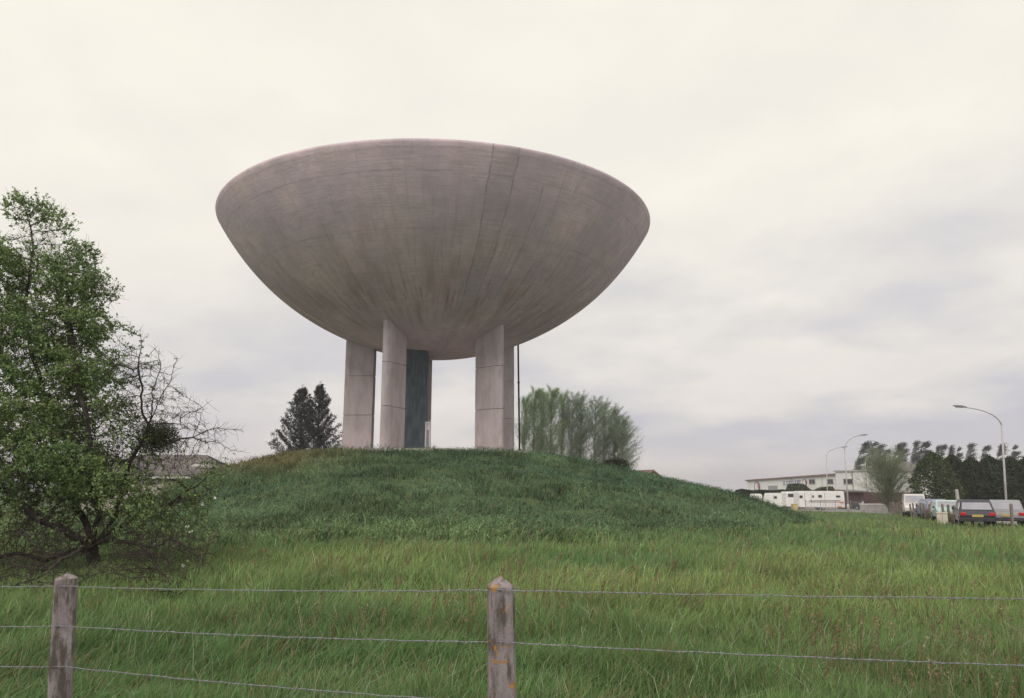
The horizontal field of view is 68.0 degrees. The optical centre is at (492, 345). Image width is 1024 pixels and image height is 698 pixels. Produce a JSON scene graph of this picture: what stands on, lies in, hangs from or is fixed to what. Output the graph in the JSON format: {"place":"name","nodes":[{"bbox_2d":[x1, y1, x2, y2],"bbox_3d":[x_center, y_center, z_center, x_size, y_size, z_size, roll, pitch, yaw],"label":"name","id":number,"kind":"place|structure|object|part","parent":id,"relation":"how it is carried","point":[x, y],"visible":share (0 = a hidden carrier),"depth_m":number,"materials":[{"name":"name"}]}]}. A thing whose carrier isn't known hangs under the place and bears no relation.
{"place":"outdoors","nodes":[
{"label":"outdoors","id":0,"kind":"place"},
{"bbox_2d":[0,506,1023,697],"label":"meadow grass","id":1,"kind":"structure","parent":0,"point":[753,674],"depth_m":8.75,"materials":[{"name":"green plant"}]},
{"bbox_2d":[0,444,1023,697],"bbox_3d":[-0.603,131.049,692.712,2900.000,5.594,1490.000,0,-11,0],"label":"ground","id":2,"kind":"structure","parent":0,"point":[442,506],"depth_m":34.99,"materials":[{"name":"green plant"}]},
{"bbox_2d":[47,573,77,697],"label":"fence post","id":3,"kind":"object","parent":2,"relation":"on","point":[61,653],"visible":0.98,"depth_m":4.96,"materials":[{"name":"wood"}]},
{"bbox_2d":[0,665,420,697],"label":"barbed wire","id":4,"kind":"object","parent":3,"relation":"attached to","point":[220,681],"visible":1,"depth_m":4.46,"materials":[{"name":"grey metal"}]},
{"bbox_2d":[0,625,1023,666],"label":"barbed wire","id":5,"kind":"object","parent":3,"relation":"attached to","point":[513,643],"visible":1,"depth_m":3.89,"materials":[{"name":"grey metal"}]},
{"bbox_2d":[0,186,245,599],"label":"fruit tree","id":6,"kind":"object","parent":2,"relation":"on","point":[46,463],"visible":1,"depth_m":14.62,"materials":[{"name":"green plant"}]},
{"bbox_2d":[135,419,181,455],"bbox_3d":[-6.667,1.824,15.104,0.974,0.749,0.885,0,-11,0],"label":"mistletoe ball","id":7,"kind":"object","parent":6,"relation":"attached to","point":[149,435],"visible":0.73,"depth_m":14.99,"materials":[{"name":"green plant"}]},
{"bbox_2d":[76,455,223,510],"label":"farm building","id":8,"kind":"structure","parent":2,"relation":"on","point":[203,457],"depth_m":77.25,"materials":[{"name":"white paint"}]},
{"bbox_2d":[265,384,330,455],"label":"conifer tree","id":9,"kind":"object","parent":2,"relation":"on","point":[304,405],"visible":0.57,"depth_m":94.07,"materials":[{"name":"green plant"}]},
{"bbox_2d":[287,381,342,451],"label":"conifer tree","id":10,"kind":"object","parent":2,"relation":"on","point":[321,397],"visible":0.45,"depth_m":95.83,"materials":[{"name":"green plant"}]},
{"bbox_2d":[41,444,820,545],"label":"weed leaves","id":11,"kind":"object","parent":2,"relation":"on","point":[409,524],"visible":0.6,"depth_m":35.58,"materials":[{"name":"green plant"}]},
{"bbox_2d":[343,448,536,453],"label":"terrace","id":12,"kind":"structure","parent":2,"relation":"on","point":[435,448],"depth_m":51.20,"materials":[{"name":"grey concrete"}]},
{"bbox_2d":[215,138,649,449],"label":"water tower","id":13,"kind":"structure","parent":12,"relation":"on","point":[410,259],"depth_m":51.49,"materials":[{"name":"concrete"}]},
{"bbox_2d":[487,576,515,697],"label":"fence post","id":14,"kind":"object","parent":2,"relation":"on","point":[501,657],"visible":1,"depth_m":3.92,"materials":[{"name":"wood"}]},
{"bbox_2d":[2,584,1023,600],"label":"barbed wire","id":15,"kind":"object","parent":14,"relation":"attached to","point":[538,591],"visible":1,"depth_m":3.94,"materials":[{"name":"grey metal"}]},
{"bbox_2d":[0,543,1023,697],"bbox_3d":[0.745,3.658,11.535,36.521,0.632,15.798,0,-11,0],"label":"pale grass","id":16,"kind":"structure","parent":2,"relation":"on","point":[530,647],"depth_m":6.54,"materials":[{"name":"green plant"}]},
{"bbox_2d":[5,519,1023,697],"bbox_3d":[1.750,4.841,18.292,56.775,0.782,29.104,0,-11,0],"label":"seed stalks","id":17,"kind":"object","parent":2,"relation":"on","point":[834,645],"visible":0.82,"depth_m":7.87,"materials":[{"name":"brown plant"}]},
{"bbox_2d":[514,391,547,451],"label":"poplar tree","id":18,"kind":"object","parent":2,"relation":"on","point":[527,421],"visible":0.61,"depth_m":103.53,"materials":[{"name":"green plant"}]},
{"bbox_2d":[527,384,550,452],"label":"poplar tree","id":19,"kind":"object","parent":2,"relation":"on","point":[537,394],"visible":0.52,"depth_m":105.63,"materials":[{"name":"green plant"}]},
{"bbox_2d":[529,389,558,452],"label":"poplar tree","id":20,"kind":"object","parent":2,"relation":"on","point":[542,420],"visible":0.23,"depth_m":109.63,"materials":[{"name":"green plant"}]},
{"bbox_2d":[539,385,577,456],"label":"poplar tree","id":21,"kind":"object","parent":2,"relation":"on","point":[553,396],"visible":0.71,"depth_m":104.68,"materials":[{"name":"green plant"}]},
{"bbox_2d":[552,390,583,456],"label":"poplar tree","id":22,"kind":"object","parent":2,"relation":"on","point":[561,417],"visible":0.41,"depth_m":107.50,"materials":[{"name":"green plant"}]},
{"bbox_2d":[557,391,589,459],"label":"poplar tree","id":23,"kind":"object","parent":2,"relation":"on","point":[573,424],"visible":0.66,"depth_m":106.71,"materials":[{"name":"green plant"}]},
{"bbox_2d":[564,390,604,459],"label":"poplar tree","id":24,"kind":"object","parent":2,"relation":"on","point":[582,420],"visible":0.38,"depth_m":107.54,"materials":[{"name":"green plant"}]},
{"bbox_2d":[579,395,615,462],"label":"poplar tree","id":25,"kind":"object","parent":2,"relation":"on","point":[599,444],"visible":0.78,"depth_m":105.55,"materials":[{"name":"green plant"}]},
{"bbox_2d":[586,397,622,461],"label":"poplar tree","id":26,"kind":"object","parent":2,"relation":"on","point":[607,405],"visible":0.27,"depth_m":108.39,"materials":[{"name":"green plant"}]},
{"bbox_2d":[598,403,638,467],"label":"poplar tree","id":27,"kind":"object","parent":2,"relation":"on","point":[614,415],"visible":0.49,"depth_m":105.89,"materials":[{"name":"green plant"}]},
{"bbox_2d":[603,455,633,469],"bbox_3d":[9.129,8.851,56.365,2.056,1.492,2.458,-9,-14,40],"label":"shrub","id":28,"kind":"object","parent":2,"relation":"on","point":[619,462],"visible":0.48,"depth_m":56.04,"materials":[{"name":"green plant"}]},
{"bbox_2d":[608,414,645,469],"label":"poplar tree","id":29,"kind":"object","parent":2,"relation":"on","point":[622,453],"visible":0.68,"depth_m":104.44,"materials":[{"name":"green plant"}]},
{"bbox_2d":[639,470,659,474],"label":"house","id":30,"kind":"structure","parent":2,"relation":"on","point":[652,471],"depth_m":98.58,"materials":[{"name":"brown tile"}]},
{"bbox_2d":[763,493,782,506],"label":"caravan","id":31,"kind":"object","parent":2,"relation":"on","point":[775,497],"visible":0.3,"depth_m":103.98,"materials":[{"name":"white paint"}]},
{"bbox_2d":[745,473,836,489],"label":"supermarket","id":32,"kind":"structure","parent":2,"relation":"on","point":[812,482],"depth_m":165.42,"materials":[{"name":"white paint"}]},
{"bbox_2d":[768,486,777,489],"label":"garage door","id":33,"kind":"structure","parent":32,"relation":"in","point":[769,487],"depth_m":174.14,"materials":[{"name":"white metal"}]},
{"bbox_2d":[809,479,814,483],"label":"window","id":34,"kind":"structure","parent":32,"relation":"in","point":[811,481],"depth_m":157.40,"materials":[{"name":"grey glass"}]},
{"bbox_2d":[786,483,834,490],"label":"hedge","id":35,"kind":"object","parent":2,"relation":"on","point":[795,487],"visible":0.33,"depth_m":128.35,"materials":[{"name":"green plant"}]},
{"bbox_2d":[854,441,877,469],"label":"windswept poplar","id":36,"kind":"object","parent":2,"relation":"on","point":[865,444],"visible":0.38,"depth_m":188.04,"materials":[{"name":"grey plant"}]},
{"bbox_2d":[866,441,879,468],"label":"windswept poplar","id":37,"kind":"object","parent":2,"relation":"on","point":[874,443],"visible":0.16,"depth_m":190.92,"materials":[{"name":"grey plant"}]},
{"bbox_2d":[875,443,887,464],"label":"windswept poplar","id":38,"kind":"object","parent":2,"relation":"on","point":[881,446],"visible":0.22,"depth_m":189.02,"materials":[{"name":"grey plant"}]},
{"bbox_2d":[833,465,948,495],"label":"office block","id":39,"kind":"structure","parent":2,"relation":"on","point":[840,479],"depth_m":143.10,"materials":[{"name":"white concrete"}]},
{"bbox_2d":[892,442,907,461],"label":"windswept poplar","id":40,"kind":"object","parent":2,"relation":"on","point":[900,447],"visible":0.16,"depth_m":189.08,"materials":[{"name":"green plant"}]},
{"bbox_2d":[784,507,1016,525],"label":"yard","id":41,"kind":"structure","parent":2,"relation":"on","point":[856,511],"depth_m":94.26,"materials":[{"name":"grey asphalt"}]},
{"bbox_2d":[734,489,804,508],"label":"hedge","id":42,"kind":"object","parent":41,"relation":"on","point":[746,491],"visible":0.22,"depth_m":119.44,"materials":[{"name":"green plant"}]},
{"bbox_2d":[781,491,799,508],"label":"caravan","id":43,"kind":"object","parent":41,"relation":"on","point":[787,498],"visible":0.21,"depth_m":108.94,"materials":[{"name":"white paint"}]},
{"bbox_2d":[791,504,797,510],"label":"yellow container","id":44,"kind":"object","parent":41,"relation":"on","point":[793,506],"visible":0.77,"depth_m":96.89,"materials":[{"name":"yellow plastic"}]},
{"bbox_2d":[789,491,844,509],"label":"caravan","id":45,"kind":"object","parent":41,"relation":"on","point":[826,497],"visible":0.92,"depth_m":102.01,"materials":[{"name":"white paint"}]},
{"bbox_2d":[805,500,858,510],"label":"metal railing","id":46,"kind":"object","parent":41,"relation":"on","point":[820,501],"visible":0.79,"depth_m":95.96,"materials":[{"name":"grey metal"}]},
{"bbox_2d":[826,446,847,508],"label":"street lamp","id":47,"kind":"object","parent":41,"relation":"on","point":[826,467],"visible":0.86,"depth_m":115.62,"materials":[{"name":"metal"}]},
{"bbox_2d":[844,434,867,510],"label":"street lamp","id":48,"kind":"object","parent":41,"relation":"on","point":[848,509],"visible":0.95,"depth_m":93.73,"materials":[{"name":"metal"}]},
{"bbox_2d":[851,500,863,509],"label":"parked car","id":49,"kind":"object","parent":41,"relation":"on","point":[857,506],"visible":0.29,"depth_m":105.89,"materials":[{"name":"paint"}]},
{"bbox_2d":[859,504,887,511],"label":"wall","id":50,"kind":"structure","parent":41,"relation":"on","point":[870,507],"depth_m":89.05,"materials":[{"name":"white paint"}]},
{"bbox_2d":[844,444,917,512],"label":"willow tree","id":51,"kind":"object","parent":41,"relation":"on","point":[888,477],"visible":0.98,"depth_m":82.27,"materials":[{"name":"green plant"}]},
{"bbox_2d":[863,492,925,509],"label":"board fence","id":52,"kind":"object","parent":41,"relation":"on","point":[867,498],"visible":0.21,"depth_m":98.08,"materials":[{"name":"wood"}]},
{"bbox_2d":[875,462,926,494],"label":"tree","id":53,"kind":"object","parent":41,"relation":"on","point":[909,465],"depth_m":127.90,"materials":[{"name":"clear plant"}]},
{"bbox_2d":[901,494,924,515],"bbox_3d":[35.932,13.568,64.640,2.020,1.880,4.130,-5,-12,25],"label":"delivery van","id":54,"kind":"object","parent":41,"relation":"on","point":[907,499],"visible":0.43,"depth_m":63.84,"materials":[{"name":"white paint"}]},
{"bbox_2d":[896,506,958,525],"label":"dry stalks","id":55,"kind":"object","parent":41,"relation":"on","point":[950,517],"visible":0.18,"depth_m":50.37,"materials":[{"name":"brown plant"}]},
{"bbox_2d":[907,451,965,499],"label":"evergreen tree","id":56,"kind":"object","parent":41,"relation":"on","point":[930,461],"visible":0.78,"depth_m":72.27,"materials":[{"name":"green plant"}]},
{"bbox_2d":[930,453,979,499],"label":"evergreen tree","id":57,"kind":"object","parent":41,"relation":"on","point":[955,460],"visible":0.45,"depth_m":74.07,"materials":[{"name":"green plant"}]},
{"bbox_2d":[955,489,958,499],"bbox_3d":[36.069,12.235,58.781,0.200,2.236,0.200,0,-11,0],"label":"concrete post","id":58,"kind":"object","parent":41,"relation":"on","point":[957,494],"visible":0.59,"depth_m":58.85,"materials":[{"name":"grey concrete"}]},
{"bbox_2d":[949,457,1000,499],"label":"evergreen tree","id":59,"kind":"object","parent":41,"relation":"on","point":[971,465],"visible":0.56,"depth_m":72.91,"materials":[{"name":"green plant"}]},
{"bbox_2d":[953,405,1006,499],"bbox_3d":[37.100,8.725,57.411,3.613,8.554,0.380,0,-11,0],"label":"street lamp","id":60,"kind":"object","parent":41,"relation":"on","point":[1003,456],"visible":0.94,"depth_m":57.58,"materials":[{"name":"metal"}]},
{"bbox_2d":[970,454,1020,499],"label":"evergreen tree","id":61,"kind":"object","parent":41,"relation":"on","point":[991,463],"visible":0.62,"depth_m":72.85,"materials":[{"name":"green plant"}]},
{"bbox_2d":[992,454,1023,506],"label":"evergreen tree","id":62,"kind":"object","parent":41,"relation":"on","point":[1014,465],"visible":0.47,"depth_m":72.94,"materials":[{"name":"green plant"}]},
{"bbox_2d":[1004,457,1023,508],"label":"evergreen tree","id":63,"kind":"object","parent":41,"relation":"on","point":[1022,460],"visible":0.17,"depth_m":73.65,"materials":[{"name":"green plant"}]},
{"bbox_2d":[899,442,910,461],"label":"windswept poplar","id":64,"kind":"object","parent":2,"relation":"on","point":[905,444],"visible":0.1,"depth_m":192.73,"materials":[{"name":"green plant"}]},
{"bbox_2d":[910,440,923,464],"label":"windswept poplar","id":65,"kind":"object","parent":2,"relation":"on","point":[915,457],"visible":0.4,"depth_m":188.62,"materials":[{"name":"green plant"}]},
{"bbox_2d":[916,441,930,462],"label":"windswept poplar","id":66,"kind":"object","parent":2,"relation":"on","point":[927,444],"visible":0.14,"depth_m":190.43,"materials":[{"name":"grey plant"}]},
{"bbox_2d":[914,499,945,517],"bbox_3d":[32.848,12.175,56.749,1.850,1.450,4.030,-3,-11,16],"label":"parked car","id":67,"kind":"object","parent":2,"relation":"on","point":[926,502],"visible":0.32,"depth_m":56.52,"materials":[{"name":"blue paint"}]},
{"bbox_2d":[932,444,945,468],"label":"windswept poplar","id":68,"kind":"object","parent":2,"relation":"on","point":[938,449],"visible":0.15,"depth_m":192.75,"materials":[{"name":"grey plant"}]},
{"bbox_2d":[936,512,947,523],"bbox_3d":[26.335,10.089,44.421,0.598,0.695,0.400,-6,-12,30],"label":"utility box","id":69,"kind":"object","parent":2,"relation":"on","point":[943,516],"visible":0.82,"depth_m":44.28,"materials":[{"name":"beige paint"}]},
{"bbox_2d":[930,500,956,519],"bbox_3d":[29.876,10.839,49.885,1.800,1.380,3.830,-4,-12,22],"label":"parked car","id":70,"kind":"object","parent":2,"relation":"on","point":[935,507],"visible":0.34,"depth_m":49.54,"materials":[{"name":"teal paint"}]},
{"bbox_2d":[940,444,947,458],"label":"windswept poplar","id":71,"kind":"object","parent":2,"relation":"on","point":[945,447],"visible":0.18,"depth_m":193.84,"materials":[{"name":"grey plant"}]},
{"bbox_2d":[948,445,956,463],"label":"windswept poplar","id":72,"kind":"object","parent":2,"relation":"on","point":[951,449],"visible":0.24,"depth_m":193.53,"materials":[{"name":"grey plant"}]},
{"bbox_2d":[889,502,1023,528],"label":"picket fence","id":73,"kind":"object","parent":2,"relation":"on","point":[893,511],"visible":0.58,"depth_m":55.18,"materials":[{"name":"brown wood"}]},
{"bbox_2d":[956,446,963,459],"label":"windswept poplar","id":74,"kind":"object","parent":2,"relation":"on","point":[959,455],"visible":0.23,"depth_m":195.82,"materials":[{"name":"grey plant"}]},
{"bbox_2d":[965,442,979,459],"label":"windswept poplar","id":75,"kind":"object","parent":2,"relation":"on","point":[970,449],"visible":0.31,"depth_m":188.86,"materials":[{"name":"green plant"}]},
{"bbox_2d":[951,499,995,526],"bbox_3d":[25.702,8.927,40.565,1.880,1.400,3.930,-5,-12,26],"label":"parked car","id":76,"kind":"object","parent":2,"relation":"on","point":[967,510],"visible":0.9,"depth_m":39.12,"materials":[{"name":"grey paint"}]},
{"bbox_3d":[24.992,8.280,39.215,1.341,0.367,0.314,-5,-12,26],"label":"rear window","id":77,"kind":"part","parent":76,"relation":"part of","materials":[{"name":"grey glass"}]},
{"bbox_2d":[980,444,991,460],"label":"windswept poplar","id":78,"kind":"object","parent":2,"relation":"on","point":[985,449],"visible":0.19,"depth_m":190.19,"materials":[{"name":"green plant"}]},
{"bbox_2d":[996,443,1009,461],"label":"windswept poplar","id":79,"kind":"object","parent":2,"relation":"on","point":[999,454],"visible":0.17,"depth_m":188.33,"materials":[{"name":"green plant"}]},
{"bbox_2d":[990,500,1023,525],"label":"parked car","id":80,"kind":"object","parent":2,"relation":"on","point":[1001,509],"visible":0.46,"depth_m":40.52,"materials":[{"name":"silver metal"}]},
{"bbox_3d":[27.530,8.588,40.691,1.341,0.367,0.314,-6,-12,29],"label":"rear window","id":81,"kind":"part","parent":80,"relation":"part of","materials":[{"name":"grey glass"}]},
{"bbox_2d":[1010,444,1023,469],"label":"windswept poplar","id":82,"kind":"object","parent":2,"relation":"on","point":[1014,454],"visible":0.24,"depth_m":190.69,"materials":[{"name":"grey plant"}]},
{"bbox_2d":[0,0,1023,491],"label":"sky","id":83,"kind":"structure","parent":0,"point":[831,253],"materials":[{"name":"white"}]},
{"bbox_2d":[834,489,866,508],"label":"shed","id":84,"kind":"structure","parent":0,"point":[855,496],"depth_m":114.10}
]}

